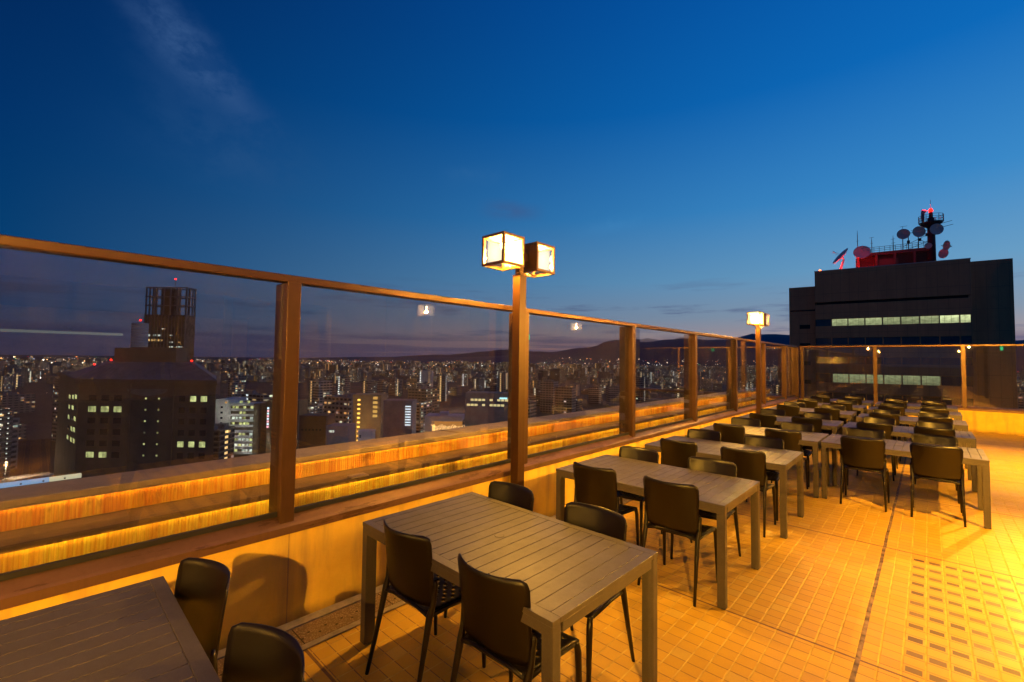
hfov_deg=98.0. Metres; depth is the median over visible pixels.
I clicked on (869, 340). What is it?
window
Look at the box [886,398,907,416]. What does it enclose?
terrace chair
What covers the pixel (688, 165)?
sky
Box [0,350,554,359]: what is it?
hills
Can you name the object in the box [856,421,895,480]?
terrace chair
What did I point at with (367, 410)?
apartment block
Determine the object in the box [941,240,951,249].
dish antenna
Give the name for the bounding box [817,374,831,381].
window
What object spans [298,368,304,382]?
apartment block
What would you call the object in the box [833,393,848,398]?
window
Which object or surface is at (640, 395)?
apartment block
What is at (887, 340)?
window
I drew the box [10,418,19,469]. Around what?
apartment block
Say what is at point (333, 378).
apartment block
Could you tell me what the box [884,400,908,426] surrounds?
terrace chair
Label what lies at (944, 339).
window
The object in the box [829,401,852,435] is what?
terrace chair
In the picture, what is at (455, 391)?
office block
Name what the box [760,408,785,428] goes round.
terrace chair
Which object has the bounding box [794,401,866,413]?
slatted table
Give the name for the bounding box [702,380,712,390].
apartment block
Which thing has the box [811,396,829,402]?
terrace chair
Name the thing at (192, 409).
window
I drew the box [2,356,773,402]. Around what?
city lights
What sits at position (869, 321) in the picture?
window
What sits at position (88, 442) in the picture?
window
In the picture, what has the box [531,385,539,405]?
apartment block
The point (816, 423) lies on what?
terrace chair
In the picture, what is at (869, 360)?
window
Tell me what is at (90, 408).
window
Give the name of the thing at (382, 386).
apartment block
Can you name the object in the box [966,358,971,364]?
window
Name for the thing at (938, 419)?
terrace chair
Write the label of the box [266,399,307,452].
sign tower
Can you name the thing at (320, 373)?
apartment block
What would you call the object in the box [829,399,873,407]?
slatted table
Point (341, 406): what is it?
apartment block
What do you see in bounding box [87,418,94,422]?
window
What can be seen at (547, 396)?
apartment block
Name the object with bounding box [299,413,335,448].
storage block
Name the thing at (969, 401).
window
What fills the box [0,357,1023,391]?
distant city
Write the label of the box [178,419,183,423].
window
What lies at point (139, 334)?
water tank
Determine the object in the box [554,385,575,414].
apartment block
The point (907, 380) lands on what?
window
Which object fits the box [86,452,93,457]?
window
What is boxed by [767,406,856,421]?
slatted table
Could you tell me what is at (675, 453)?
terrace chair
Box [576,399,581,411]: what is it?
office block
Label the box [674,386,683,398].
apartment block
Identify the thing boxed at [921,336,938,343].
window
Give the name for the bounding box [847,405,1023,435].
parapet wall
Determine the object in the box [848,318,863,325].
window
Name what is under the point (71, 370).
apartment block
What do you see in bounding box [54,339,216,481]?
hotel building
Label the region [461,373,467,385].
apartment block
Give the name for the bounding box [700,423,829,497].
slatted table
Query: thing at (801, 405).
terrace chair
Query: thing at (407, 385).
office block
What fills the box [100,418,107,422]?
window
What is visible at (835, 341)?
window
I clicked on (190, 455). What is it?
window
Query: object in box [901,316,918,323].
window
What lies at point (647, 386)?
apartment block
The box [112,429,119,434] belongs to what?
window
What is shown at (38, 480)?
light strip
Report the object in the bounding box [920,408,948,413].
terrace chair
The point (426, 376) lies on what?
apartment block
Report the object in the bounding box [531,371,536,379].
apartment block
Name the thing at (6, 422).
apartment block
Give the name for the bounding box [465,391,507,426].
office block
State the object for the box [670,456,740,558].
terrace chair
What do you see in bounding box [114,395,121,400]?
window
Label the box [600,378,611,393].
apartment block
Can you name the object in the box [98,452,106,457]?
window
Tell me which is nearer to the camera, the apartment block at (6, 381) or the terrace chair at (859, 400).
the terrace chair at (859, 400)
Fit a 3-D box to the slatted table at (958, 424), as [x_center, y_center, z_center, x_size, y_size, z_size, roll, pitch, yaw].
[7.582,1.854,8.473,1.530,0.742,0.920,-1,-3,43]
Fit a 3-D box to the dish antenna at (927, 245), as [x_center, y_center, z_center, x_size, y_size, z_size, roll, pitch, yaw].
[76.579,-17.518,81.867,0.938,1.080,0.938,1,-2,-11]
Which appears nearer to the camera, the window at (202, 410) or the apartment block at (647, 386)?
the window at (202, 410)
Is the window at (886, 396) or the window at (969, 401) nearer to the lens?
the window at (969, 401)
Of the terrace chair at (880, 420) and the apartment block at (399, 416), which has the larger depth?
the apartment block at (399, 416)
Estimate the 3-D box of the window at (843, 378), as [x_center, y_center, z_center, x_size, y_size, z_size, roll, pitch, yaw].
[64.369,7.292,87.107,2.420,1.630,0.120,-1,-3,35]
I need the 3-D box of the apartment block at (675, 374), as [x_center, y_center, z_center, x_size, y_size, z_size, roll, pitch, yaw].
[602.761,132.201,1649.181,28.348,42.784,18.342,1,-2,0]
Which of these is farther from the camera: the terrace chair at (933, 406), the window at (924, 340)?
the window at (924, 340)
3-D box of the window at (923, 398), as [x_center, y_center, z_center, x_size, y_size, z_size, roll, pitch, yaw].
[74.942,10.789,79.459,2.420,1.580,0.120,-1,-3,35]
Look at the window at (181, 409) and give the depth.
139.65 m
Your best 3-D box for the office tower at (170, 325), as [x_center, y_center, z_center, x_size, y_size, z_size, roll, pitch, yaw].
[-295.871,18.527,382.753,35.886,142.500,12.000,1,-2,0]
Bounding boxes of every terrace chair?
[174,557,229,674]
[222,622,304,681]
[365,518,485,681]
[444,481,533,617]
[450,553,581,681]
[564,502,634,681]
[573,461,638,545]
[617,446,662,545]
[637,475,716,606]
[660,438,697,468]
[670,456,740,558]
[687,428,720,441]
[713,423,744,443]
[720,446,775,537]
[731,417,760,426]
[744,435,787,520]
[749,413,776,428]
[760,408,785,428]
[764,428,807,488]
[776,404,799,416]
[780,421,813,486]
[784,402,805,416]
[791,416,822,448]
[797,399,817,407]
[803,397,822,402]
[803,412,831,449]
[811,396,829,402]
[814,407,840,450]
[815,394,832,398]
[821,404,845,424]
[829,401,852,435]
[836,399,857,431]
[840,436,889,511]
[841,398,861,413]
[843,427,886,493]
[845,396,864,422]
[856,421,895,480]
[863,416,897,468]
[869,412,901,461]
[872,408,900,425]
[878,405,905,440]
[880,402,904,407]
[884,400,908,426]
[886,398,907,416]
[910,443,966,526]
[911,433,961,512]
[913,426,956,490]
[916,420,953,429]
[918,411,949,417]
[918,416,952,422]
[920,405,946,408]
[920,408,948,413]
[921,400,945,403]
[921,402,946,406]
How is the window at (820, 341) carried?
in the broadcast office
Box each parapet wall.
[0,399,797,650]
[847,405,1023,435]
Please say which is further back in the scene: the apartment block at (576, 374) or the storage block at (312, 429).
the apartment block at (576, 374)
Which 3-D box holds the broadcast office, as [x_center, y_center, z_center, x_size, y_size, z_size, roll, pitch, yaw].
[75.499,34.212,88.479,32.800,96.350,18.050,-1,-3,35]
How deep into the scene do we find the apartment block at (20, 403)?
575.33 m
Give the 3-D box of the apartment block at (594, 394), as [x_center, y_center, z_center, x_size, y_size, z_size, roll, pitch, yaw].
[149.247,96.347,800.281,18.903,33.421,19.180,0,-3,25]
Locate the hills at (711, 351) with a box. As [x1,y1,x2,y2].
[359,334,1023,371]
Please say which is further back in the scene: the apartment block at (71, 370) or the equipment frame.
the apartment block at (71, 370)
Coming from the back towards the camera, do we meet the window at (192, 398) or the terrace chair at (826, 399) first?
the window at (192, 398)
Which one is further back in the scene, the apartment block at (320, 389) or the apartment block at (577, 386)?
the apartment block at (577, 386)
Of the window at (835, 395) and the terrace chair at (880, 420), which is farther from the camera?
the window at (835, 395)
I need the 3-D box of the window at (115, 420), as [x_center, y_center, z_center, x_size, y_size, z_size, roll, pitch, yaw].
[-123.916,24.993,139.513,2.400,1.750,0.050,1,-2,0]
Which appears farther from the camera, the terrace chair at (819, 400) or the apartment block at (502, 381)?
the apartment block at (502, 381)
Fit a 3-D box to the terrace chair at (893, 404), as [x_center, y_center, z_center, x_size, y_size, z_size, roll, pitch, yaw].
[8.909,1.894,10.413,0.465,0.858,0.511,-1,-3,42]
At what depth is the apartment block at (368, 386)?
815.79 m
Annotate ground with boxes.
[0,355,1023,476]
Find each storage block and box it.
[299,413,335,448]
[326,423,355,444]
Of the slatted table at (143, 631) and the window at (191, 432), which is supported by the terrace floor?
the slatted table at (143, 631)
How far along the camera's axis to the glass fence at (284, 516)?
3.06 m
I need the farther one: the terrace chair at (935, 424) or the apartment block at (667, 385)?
the apartment block at (667, 385)
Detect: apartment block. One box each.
[0,375,12,390]
[0,392,35,413]
[0,408,13,478]
[10,372,23,386]
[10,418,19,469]
[27,370,38,381]
[51,389,57,441]
[54,378,58,388]
[63,369,76,371]
[213,423,234,459]
[227,374,245,397]
[242,390,272,400]
[248,364,256,374]
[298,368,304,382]
[308,378,331,412]
[318,370,323,376]
[324,393,355,422]
[331,375,338,383]
[336,375,350,394]
[348,366,358,381]
[352,393,387,440]
[359,370,363,380]
[362,379,376,392]
[377,379,386,392]
[383,399,416,437]
[388,377,402,395]
[408,384,439,412]
[409,378,419,387]
[416,382,430,387]
[416,400,431,432]
[420,370,432,386]
[437,374,446,400]
[448,370,457,380]
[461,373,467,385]
[468,388,482,390]
[473,378,483,390]
[490,377,497,391]
[491,384,496,391]
[498,372,507,391]
[528,374,531,383]
[528,393,535,399]
[528,398,535,417]
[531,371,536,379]
[531,378,540,387]
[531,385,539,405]
[540,380,557,412]
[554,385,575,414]
[568,383,579,395]
[574,370,579,377]
[580,376,589,384]
[582,367,586,373]
[588,385,600,403]
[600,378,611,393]
[606,385,618,406]
[635,375,645,400]
[646,378,649,399]
[660,369,666,381]
[661,381,674,392]
[670,371,678,378]
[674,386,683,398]
[697,374,700,390]
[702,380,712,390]
[738,382,743,388]
[739,380,749,386]
[747,375,753,380]
[749,380,755,387]
[1017,382,1020,395]
[1017,393,1023,408]
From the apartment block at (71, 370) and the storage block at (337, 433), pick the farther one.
the apartment block at (71, 370)
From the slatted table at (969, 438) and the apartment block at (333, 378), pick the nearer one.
the slatted table at (969, 438)
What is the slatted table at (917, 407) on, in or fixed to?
on the terrace floor
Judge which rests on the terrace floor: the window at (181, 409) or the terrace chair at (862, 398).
the terrace chair at (862, 398)
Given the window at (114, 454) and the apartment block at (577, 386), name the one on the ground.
the apartment block at (577, 386)
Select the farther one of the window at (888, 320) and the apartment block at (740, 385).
the apartment block at (740, 385)
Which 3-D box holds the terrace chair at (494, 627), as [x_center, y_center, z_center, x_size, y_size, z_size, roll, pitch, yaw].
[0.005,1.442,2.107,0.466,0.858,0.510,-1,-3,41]
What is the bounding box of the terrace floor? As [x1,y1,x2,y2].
[303,421,1023,681]
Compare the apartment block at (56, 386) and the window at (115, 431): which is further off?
the apartment block at (56, 386)
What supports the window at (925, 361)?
in the broadcast office
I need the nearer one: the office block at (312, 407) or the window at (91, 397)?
the window at (91, 397)
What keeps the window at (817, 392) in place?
in the broadcast office
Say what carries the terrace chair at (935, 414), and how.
on the terrace floor
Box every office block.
[0,472,53,488]
[19,423,25,438]
[308,403,317,412]
[332,387,335,394]
[404,382,411,388]
[449,386,461,395]
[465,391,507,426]
[484,380,489,387]
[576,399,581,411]
[581,388,587,393]
[713,382,721,389]
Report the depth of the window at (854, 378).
85.58 m
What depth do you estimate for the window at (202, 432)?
139.38 m
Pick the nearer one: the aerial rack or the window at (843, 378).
the aerial rack
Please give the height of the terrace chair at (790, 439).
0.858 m
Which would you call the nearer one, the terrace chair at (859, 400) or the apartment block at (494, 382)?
the terrace chair at (859, 400)
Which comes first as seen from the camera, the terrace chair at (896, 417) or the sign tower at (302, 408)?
the terrace chair at (896, 417)
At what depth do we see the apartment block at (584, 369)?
1868.06 m
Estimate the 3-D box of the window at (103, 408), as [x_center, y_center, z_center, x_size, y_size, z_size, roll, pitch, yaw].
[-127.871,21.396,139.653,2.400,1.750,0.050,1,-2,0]
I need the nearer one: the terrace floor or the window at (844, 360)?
the terrace floor
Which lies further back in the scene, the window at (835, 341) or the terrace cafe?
the terrace cafe
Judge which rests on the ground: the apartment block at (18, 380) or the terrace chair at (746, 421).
the apartment block at (18, 380)
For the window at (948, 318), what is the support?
in the broadcast office
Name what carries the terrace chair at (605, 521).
on the terrace floor
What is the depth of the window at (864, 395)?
85.29 m
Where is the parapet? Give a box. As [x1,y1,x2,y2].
[0,387,777,572]
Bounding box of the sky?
[0,0,1023,357]
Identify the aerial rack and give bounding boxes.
[902,226,927,249]
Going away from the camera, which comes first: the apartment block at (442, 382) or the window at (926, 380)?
the window at (926, 380)
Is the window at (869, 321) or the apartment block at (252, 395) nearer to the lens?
the window at (869, 321)
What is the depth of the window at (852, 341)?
85.87 m
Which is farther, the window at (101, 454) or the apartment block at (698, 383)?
the apartment block at (698, 383)
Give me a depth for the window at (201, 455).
139.08 m
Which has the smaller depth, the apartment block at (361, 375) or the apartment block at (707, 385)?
the apartment block at (707, 385)
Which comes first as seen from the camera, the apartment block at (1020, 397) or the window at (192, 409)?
the window at (192, 409)
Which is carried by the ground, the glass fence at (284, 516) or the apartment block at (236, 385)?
the apartment block at (236, 385)
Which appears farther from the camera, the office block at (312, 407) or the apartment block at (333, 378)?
the apartment block at (333, 378)
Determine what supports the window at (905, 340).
in the broadcast office
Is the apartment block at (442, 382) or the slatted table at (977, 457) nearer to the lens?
the slatted table at (977, 457)
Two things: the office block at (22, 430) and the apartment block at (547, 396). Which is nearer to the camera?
the office block at (22, 430)
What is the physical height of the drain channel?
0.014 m
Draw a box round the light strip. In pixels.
[0,473,81,487]
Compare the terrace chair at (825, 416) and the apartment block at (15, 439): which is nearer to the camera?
the terrace chair at (825, 416)
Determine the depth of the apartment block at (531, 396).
662.41 m
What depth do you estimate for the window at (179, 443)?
139.25 m
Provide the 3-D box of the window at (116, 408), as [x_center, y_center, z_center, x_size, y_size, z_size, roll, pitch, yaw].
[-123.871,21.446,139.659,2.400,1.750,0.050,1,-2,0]
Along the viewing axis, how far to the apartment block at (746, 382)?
1249.37 m
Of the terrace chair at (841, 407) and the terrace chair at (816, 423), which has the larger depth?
the terrace chair at (841, 407)
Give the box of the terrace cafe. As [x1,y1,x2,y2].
[424,411,464,431]
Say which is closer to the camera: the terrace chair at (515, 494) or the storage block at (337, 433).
the terrace chair at (515, 494)
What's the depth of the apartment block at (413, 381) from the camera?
1152.48 m
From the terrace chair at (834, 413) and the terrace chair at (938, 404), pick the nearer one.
the terrace chair at (834, 413)
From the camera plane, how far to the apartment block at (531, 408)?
411.75 m
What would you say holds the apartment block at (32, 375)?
on the ground
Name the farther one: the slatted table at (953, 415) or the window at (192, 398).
the window at (192, 398)
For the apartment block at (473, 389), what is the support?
on the ground
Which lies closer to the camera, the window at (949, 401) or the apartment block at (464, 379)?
the window at (949, 401)
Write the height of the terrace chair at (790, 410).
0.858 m
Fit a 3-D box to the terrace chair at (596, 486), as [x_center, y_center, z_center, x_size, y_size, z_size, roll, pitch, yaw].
[0.829,1.532,4.050,0.465,0.858,0.511,-1,-3,42]
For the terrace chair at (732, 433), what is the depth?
6.56 m
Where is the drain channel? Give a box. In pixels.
[217,497,631,681]
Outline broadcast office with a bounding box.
[789,258,1017,408]
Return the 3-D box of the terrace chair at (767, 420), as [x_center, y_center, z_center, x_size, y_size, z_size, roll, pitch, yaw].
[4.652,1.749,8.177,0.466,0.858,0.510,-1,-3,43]
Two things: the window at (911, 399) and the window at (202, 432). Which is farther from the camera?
the window at (202, 432)
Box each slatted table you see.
[0,576,220,681]
[360,492,657,681]
[556,454,759,609]
[645,436,803,538]
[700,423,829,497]
[740,414,843,470]
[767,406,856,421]
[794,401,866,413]
[821,434,991,528]
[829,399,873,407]
[842,422,976,491]
[856,413,967,468]
[867,407,962,446]
[874,402,957,430]
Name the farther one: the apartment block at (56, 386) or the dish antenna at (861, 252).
the apartment block at (56, 386)
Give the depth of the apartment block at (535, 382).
1032.67 m
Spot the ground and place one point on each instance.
(36, 450)
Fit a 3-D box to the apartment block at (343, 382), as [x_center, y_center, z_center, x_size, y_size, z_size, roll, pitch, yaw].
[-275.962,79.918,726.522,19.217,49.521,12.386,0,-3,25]
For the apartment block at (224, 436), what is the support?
on the ground
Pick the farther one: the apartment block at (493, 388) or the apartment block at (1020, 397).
the apartment block at (493, 388)
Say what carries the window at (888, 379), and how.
in the broadcast office
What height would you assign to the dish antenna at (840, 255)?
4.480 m
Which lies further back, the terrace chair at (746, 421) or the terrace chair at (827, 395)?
the terrace chair at (827, 395)
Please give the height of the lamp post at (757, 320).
2.990 m
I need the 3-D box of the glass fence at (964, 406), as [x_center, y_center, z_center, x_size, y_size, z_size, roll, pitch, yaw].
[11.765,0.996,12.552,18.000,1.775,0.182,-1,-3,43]
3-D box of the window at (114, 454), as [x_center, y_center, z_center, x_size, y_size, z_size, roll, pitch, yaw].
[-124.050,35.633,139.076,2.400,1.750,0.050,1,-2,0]
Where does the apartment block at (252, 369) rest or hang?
on the ground
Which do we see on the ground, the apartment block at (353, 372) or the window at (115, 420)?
the apartment block at (353, 372)
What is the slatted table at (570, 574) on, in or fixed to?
on the terrace floor
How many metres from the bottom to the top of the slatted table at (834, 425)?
0.742 m
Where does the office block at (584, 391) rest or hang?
on the ground
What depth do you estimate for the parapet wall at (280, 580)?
3.04 m
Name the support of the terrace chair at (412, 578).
on the terrace floor
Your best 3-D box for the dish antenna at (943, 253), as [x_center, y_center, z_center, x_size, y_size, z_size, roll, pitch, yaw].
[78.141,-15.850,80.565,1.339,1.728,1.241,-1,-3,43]
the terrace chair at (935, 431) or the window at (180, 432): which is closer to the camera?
the terrace chair at (935, 431)
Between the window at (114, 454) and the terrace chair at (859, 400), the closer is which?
the terrace chair at (859, 400)
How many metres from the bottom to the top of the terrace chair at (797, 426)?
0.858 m
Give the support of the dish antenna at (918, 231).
attached to the antenna mast
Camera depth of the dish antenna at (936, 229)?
81.28 m
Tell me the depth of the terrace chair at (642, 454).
4.66 m
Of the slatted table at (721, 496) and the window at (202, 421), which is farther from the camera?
the window at (202, 421)
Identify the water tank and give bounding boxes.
[130,322,148,347]
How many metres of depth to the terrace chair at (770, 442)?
5.45 m
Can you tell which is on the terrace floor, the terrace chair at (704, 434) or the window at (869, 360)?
the terrace chair at (704, 434)
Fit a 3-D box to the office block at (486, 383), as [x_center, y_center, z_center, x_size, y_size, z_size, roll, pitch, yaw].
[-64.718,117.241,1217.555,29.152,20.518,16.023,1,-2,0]
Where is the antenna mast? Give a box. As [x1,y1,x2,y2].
[918,200,951,260]
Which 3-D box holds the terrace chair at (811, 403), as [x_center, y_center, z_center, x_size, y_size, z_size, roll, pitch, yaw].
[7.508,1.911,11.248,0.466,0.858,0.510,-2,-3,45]
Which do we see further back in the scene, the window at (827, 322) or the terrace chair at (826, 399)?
the window at (827, 322)
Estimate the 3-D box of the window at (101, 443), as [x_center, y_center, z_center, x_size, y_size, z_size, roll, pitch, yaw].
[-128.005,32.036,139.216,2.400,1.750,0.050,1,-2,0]
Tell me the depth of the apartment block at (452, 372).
1521.10 m
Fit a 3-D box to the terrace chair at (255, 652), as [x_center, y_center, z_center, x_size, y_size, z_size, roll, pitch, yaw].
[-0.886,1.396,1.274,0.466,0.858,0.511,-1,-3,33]
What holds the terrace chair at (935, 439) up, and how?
on the terrace floor
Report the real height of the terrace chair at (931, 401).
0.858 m
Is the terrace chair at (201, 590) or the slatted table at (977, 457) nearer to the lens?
the terrace chair at (201, 590)
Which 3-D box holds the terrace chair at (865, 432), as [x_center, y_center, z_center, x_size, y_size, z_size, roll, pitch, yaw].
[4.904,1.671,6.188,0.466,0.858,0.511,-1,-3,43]
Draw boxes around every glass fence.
[0,234,799,609]
[635,344,1023,413]
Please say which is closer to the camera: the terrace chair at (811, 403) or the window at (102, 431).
the terrace chair at (811, 403)
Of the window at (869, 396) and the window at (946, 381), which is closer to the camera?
the window at (946, 381)
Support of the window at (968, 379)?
in the broadcast office
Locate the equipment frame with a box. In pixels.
[856,241,935,267]
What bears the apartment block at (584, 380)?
on the ground
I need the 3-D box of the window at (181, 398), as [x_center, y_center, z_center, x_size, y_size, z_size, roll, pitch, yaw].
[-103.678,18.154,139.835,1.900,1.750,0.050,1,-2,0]
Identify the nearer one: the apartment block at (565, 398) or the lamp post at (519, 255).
the lamp post at (519, 255)
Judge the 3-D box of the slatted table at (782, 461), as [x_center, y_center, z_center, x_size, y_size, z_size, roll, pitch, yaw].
[2.524,1.662,5.357,1.530,0.742,0.920,-1,-3,43]
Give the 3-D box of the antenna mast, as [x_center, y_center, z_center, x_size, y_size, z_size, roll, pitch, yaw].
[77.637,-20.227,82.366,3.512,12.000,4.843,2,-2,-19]
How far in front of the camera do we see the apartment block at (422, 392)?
462.68 m
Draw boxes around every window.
[86,440,93,445]
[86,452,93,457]
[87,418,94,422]
[87,429,94,434]
[88,406,95,411]
[89,395,96,399]
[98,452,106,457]
[99,440,106,445]
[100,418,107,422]
[100,429,107,434]
[101,395,108,400]
[101,406,108,411]
[111,452,118,457]
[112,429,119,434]
[112,441,119,445]
[113,418,120,423]
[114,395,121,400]
[114,406,121,411]
[177,441,183,446]
[177,453,182,458]
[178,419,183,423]
[178,430,183,435]
[179,396,184,401]
[179,407,184,412]
[187,453,193,458]
[188,430,194,435]
[188,442,193,446]
[189,407,195,412]
[189,419,194,423]
[190,396,195,401]
[198,453,204,458]
[199,430,205,435]
[199,442,204,446]
[200,408,206,412]
[200,419,205,424]
[201,396,206,401]
[816,319,830,325]
[816,338,830,344]
[817,357,831,362]
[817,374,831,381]
[817,392,831,394]
[832,319,846,325]
[832,338,847,344]
[833,357,847,363]
[833,374,847,382]
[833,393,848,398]
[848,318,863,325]
[849,338,864,344]
[849,357,864,363]
[849,374,865,382]
[850,393,865,399]
[865,318,881,324]
[866,337,881,343]
[866,357,882,363]
[867,375,882,383]
[867,394,883,400]
[883,317,899,324]
[884,337,900,343]
[884,357,900,363]
[884,375,901,383]
[885,395,901,399]
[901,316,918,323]
[902,337,919,343]
[902,358,919,363]
[903,376,920,384]
[903,396,920,402]
[920,316,938,323]
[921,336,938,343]
[921,358,939,364]
[922,376,939,385]
[922,397,940,400]
[940,315,958,322]
[941,336,959,343]
[941,358,959,364]
[942,376,960,385]
[942,397,960,405]
[960,315,970,322]
[961,336,970,343]
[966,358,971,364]
[966,377,972,386]
[967,399,972,405]
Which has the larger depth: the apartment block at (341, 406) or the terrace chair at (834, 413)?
the apartment block at (341, 406)
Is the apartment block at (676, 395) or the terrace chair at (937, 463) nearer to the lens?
the terrace chair at (937, 463)
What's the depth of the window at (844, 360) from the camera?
87.15 m
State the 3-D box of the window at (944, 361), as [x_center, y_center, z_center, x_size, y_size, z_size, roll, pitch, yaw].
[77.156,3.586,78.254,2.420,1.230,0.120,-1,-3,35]
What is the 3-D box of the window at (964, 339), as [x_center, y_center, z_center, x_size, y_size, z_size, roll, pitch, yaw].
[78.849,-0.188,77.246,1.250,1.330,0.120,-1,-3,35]
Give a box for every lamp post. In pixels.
[482,231,554,485]
[747,312,768,413]
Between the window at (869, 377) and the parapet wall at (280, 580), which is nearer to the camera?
the parapet wall at (280, 580)
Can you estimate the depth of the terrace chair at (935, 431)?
6.48 m
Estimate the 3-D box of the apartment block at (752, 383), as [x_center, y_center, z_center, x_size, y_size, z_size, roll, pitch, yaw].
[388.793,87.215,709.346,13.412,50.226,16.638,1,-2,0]
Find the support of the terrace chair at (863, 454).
on the terrace floor
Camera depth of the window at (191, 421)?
139.52 m
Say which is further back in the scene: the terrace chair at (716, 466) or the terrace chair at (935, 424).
the terrace chair at (935, 424)
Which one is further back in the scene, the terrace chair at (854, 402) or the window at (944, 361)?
the window at (944, 361)
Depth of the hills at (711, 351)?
8619.18 m
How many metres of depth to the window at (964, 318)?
77.35 m
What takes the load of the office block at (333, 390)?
on the ground
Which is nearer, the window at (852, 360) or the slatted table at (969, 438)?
the slatted table at (969, 438)
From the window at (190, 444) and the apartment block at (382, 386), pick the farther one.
the apartment block at (382, 386)
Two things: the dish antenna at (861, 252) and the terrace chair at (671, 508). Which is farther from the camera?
the dish antenna at (861, 252)
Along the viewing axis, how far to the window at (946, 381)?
78.03 m
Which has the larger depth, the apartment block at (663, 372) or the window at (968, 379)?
the apartment block at (663, 372)
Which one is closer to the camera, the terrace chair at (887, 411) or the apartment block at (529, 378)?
the terrace chair at (887, 411)
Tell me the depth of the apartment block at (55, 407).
395.86 m
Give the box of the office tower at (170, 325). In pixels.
[144,280,196,361]
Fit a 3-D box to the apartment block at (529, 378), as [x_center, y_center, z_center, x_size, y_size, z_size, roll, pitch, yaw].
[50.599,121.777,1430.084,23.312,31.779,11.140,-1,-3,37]
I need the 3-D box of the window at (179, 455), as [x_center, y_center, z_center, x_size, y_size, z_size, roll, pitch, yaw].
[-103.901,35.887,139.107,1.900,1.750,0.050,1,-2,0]
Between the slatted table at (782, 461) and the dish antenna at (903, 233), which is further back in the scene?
the dish antenna at (903, 233)
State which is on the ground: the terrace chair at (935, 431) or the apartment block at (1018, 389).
the apartment block at (1018, 389)
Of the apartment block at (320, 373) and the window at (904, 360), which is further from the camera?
the apartment block at (320, 373)
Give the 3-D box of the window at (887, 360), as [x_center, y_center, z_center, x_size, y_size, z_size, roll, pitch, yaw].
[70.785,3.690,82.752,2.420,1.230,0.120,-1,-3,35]
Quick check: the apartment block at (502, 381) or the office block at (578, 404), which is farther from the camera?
the apartment block at (502, 381)
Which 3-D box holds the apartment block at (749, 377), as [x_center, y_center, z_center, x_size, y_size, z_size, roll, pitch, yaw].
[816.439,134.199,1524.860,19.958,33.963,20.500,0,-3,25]
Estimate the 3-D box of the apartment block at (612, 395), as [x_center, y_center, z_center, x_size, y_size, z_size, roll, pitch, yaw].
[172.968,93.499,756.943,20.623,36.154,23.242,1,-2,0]
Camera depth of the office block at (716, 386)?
1216.87 m
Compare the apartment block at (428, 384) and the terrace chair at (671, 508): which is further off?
the apartment block at (428, 384)
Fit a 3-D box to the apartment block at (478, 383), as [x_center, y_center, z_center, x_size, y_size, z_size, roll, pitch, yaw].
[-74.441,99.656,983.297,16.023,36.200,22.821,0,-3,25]
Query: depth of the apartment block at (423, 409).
430.48 m
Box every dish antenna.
[833,248,847,268]
[853,246,870,258]
[897,229,909,238]
[912,226,925,236]
[924,243,931,248]
[930,224,943,234]
[938,249,948,257]
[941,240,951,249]
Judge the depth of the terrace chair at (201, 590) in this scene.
1.97 m
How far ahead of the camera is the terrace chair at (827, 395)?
13.22 m
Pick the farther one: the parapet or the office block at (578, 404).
the office block at (578, 404)
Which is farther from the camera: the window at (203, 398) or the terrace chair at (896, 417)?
the window at (203, 398)
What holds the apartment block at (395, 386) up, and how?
on the ground
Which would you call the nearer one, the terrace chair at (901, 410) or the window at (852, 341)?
the terrace chair at (901, 410)
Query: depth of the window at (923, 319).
80.02 m
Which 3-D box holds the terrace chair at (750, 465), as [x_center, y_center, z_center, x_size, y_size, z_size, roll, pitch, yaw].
[2.573,1.587,4.876,0.466,0.858,0.511,-1,-3,42]
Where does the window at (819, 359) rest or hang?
in the broadcast office
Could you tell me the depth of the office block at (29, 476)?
223.15 m

